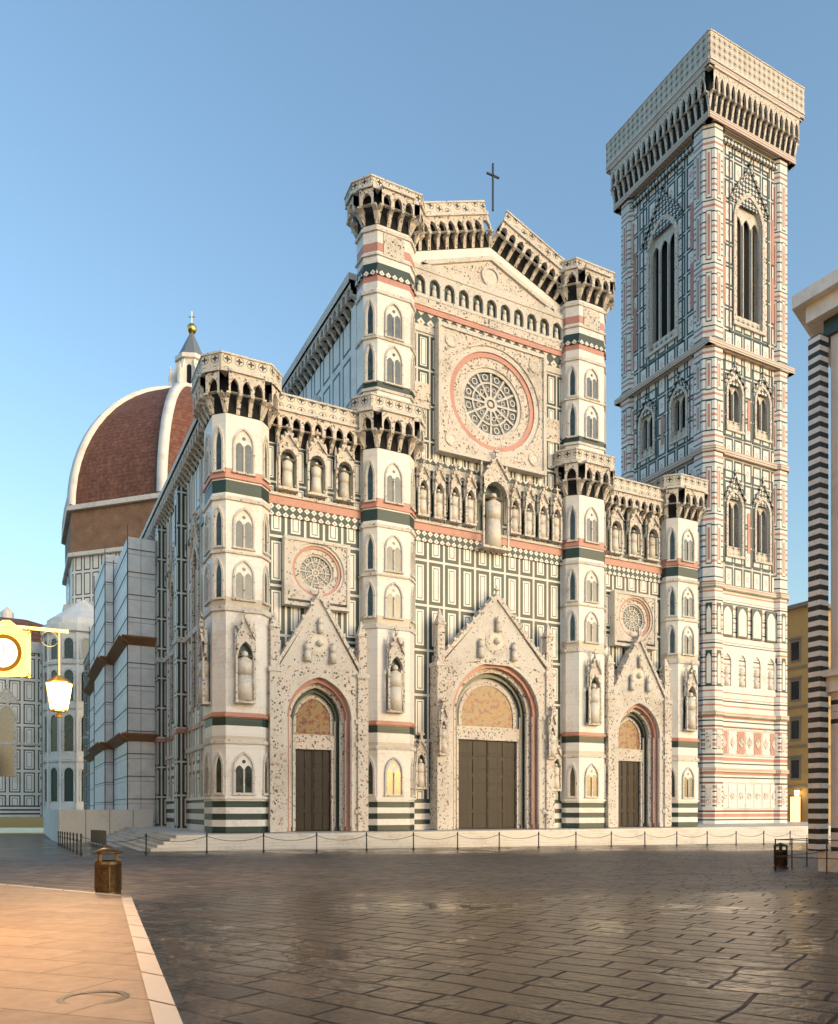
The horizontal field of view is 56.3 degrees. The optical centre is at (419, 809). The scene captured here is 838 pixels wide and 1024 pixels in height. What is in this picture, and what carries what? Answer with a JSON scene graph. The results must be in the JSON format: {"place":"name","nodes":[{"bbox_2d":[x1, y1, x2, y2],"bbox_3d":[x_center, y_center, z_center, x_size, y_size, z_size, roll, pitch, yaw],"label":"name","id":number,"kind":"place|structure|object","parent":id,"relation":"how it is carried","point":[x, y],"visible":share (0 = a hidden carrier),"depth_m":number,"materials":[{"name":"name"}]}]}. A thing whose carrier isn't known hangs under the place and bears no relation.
{"place":"outdoors","nodes":[
{"label":"outdoors","id":0,"kind":"place"},
{"bbox_2d":[0,884,182,1023],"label":"sidewalk pavement","id":1,"kind":"structure","parent":0,"point":[74,957],"depth_m":7.20,"materials":[{"name":"stone"}]},
{"bbox_2d":[0,828,837,1023],"bbox_3d":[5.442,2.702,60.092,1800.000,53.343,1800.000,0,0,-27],"label":"piazza ground","id":2,"kind":"structure","parent":0,"point":[743,933],"depth_m":10.38,"materials":[{"name":"grey stone"}]},
{"bbox_2d":[89,830,105,847],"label":"crowd barriers","id":3,"kind":"object","parent":2,"relation":"on","point":[99,836],"visible":0.99,"depth_m":54.19,"materials":[{"name":"metal"}]},
{"bbox_2d":[44,809,152,842],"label":"hoarding panels","id":4,"kind":"object","parent":2,"relation":"on","point":[84,822],"visible":0.74,"depth_m":67.14,"materials":[{"name":"metal"}]},
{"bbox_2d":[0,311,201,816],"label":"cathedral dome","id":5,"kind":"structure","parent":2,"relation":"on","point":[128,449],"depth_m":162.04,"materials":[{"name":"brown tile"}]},
{"bbox_2d":[93,846,122,894],"bbox_3d":[-5.997,1.212,15.107,0.585,1.020,0.585,0,0,-27],"label":"litter bin","id":6,"kind":"object","parent":2,"relation":"on","point":[108,876],"visible":0.88,"depth_m":14.92,"materials":[{"name":"brown metal"}]},
{"bbox_2d":[83,525,156,825],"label":"scaffolding towers","id":7,"kind":"structure","parent":2,"relation":"on","point":[119,691],"depth_m":70.90,"materials":[{"name":"metal"}]},
{"bbox_2d":[83,272,356,830],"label":"cathedral side wall","id":8,"kind":"structure","parent":2,"relation":"on","point":[323,367],"depth_m":60.85,"materials":[{"name":"white marble"}]},
{"bbox_2d":[57,831,807,854],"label":"chain posts","id":9,"kind":"object","parent":2,"relation":"on","point":[206,836],"visible":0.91,"depth_m":46.93,"materials":[{"name":"metal"}]},
{"bbox_2d":[88,822,830,850],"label":"steps","id":10,"kind":"structure","parent":2,"relation":"on","point":[341,840],"depth_m":54.92,"materials":[{"name":"white stone"}]},
{"bbox_2d":[191,163,708,832],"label":"cathedral facade","id":11,"kind":"structure","parent":10,"relation":"on","point":[451,563],"depth_m":57.82,"materials":[{"name":"white stone"}]},
{"bbox_2d":[606,28,804,823],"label":"campanile","id":12,"kind":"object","parent":2,"relation":"on","point":[702,144],"depth_m":85.55,"materials":[{"name":"white stone"}]},
{"bbox_2d":[772,843,788,868],"bbox_3d":[11.873,1.526,25.731,0.493,0.860,0.493,0,0,-27],"label":"litter bin","id":13,"kind":"object","parent":2,"relation":"on","point":[781,862],"visible":0.9,"depth_m":25.57,"materials":[{"name":"brown metal"}]},
{"bbox_2d":[775,837,837,873],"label":"metal railing","id":14,"kind":"object","parent":2,"relation":"on","point":[806,853],"visible":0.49,"depth_m":24.12,"materials":[{"name":"metal"}]},
{"bbox_2d":[787,601,830,821],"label":"townhouse","id":15,"kind":"structure","parent":2,"relation":"on","point":[797,697],"depth_m":99.57,"materials":[{"name":"paint"}]},
{"bbox_2d":[792,268,837,871],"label":"building","id":16,"kind":"structure","parent":2,"relation":"on","point":[815,307],"depth_m":23.89,"materials":[{"name":"white stone"}]},
{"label":"building","id":17,"kind":"object","parent":2,"relation":"on","visible":0},
{"bbox_2d":[0,620,73,717],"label":"street lamp","id":18,"kind":"object","parent":17,"relation":"attached to","point":[15,650],"visible":1,"depth_m":21.98,"materials":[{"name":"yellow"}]},
{"bbox_2d":[0,0,837,827],"label":"sky","id":19,"kind":"structure","parent":0,"point":[162,161],"materials":[{"name":"blue"}]}
]}

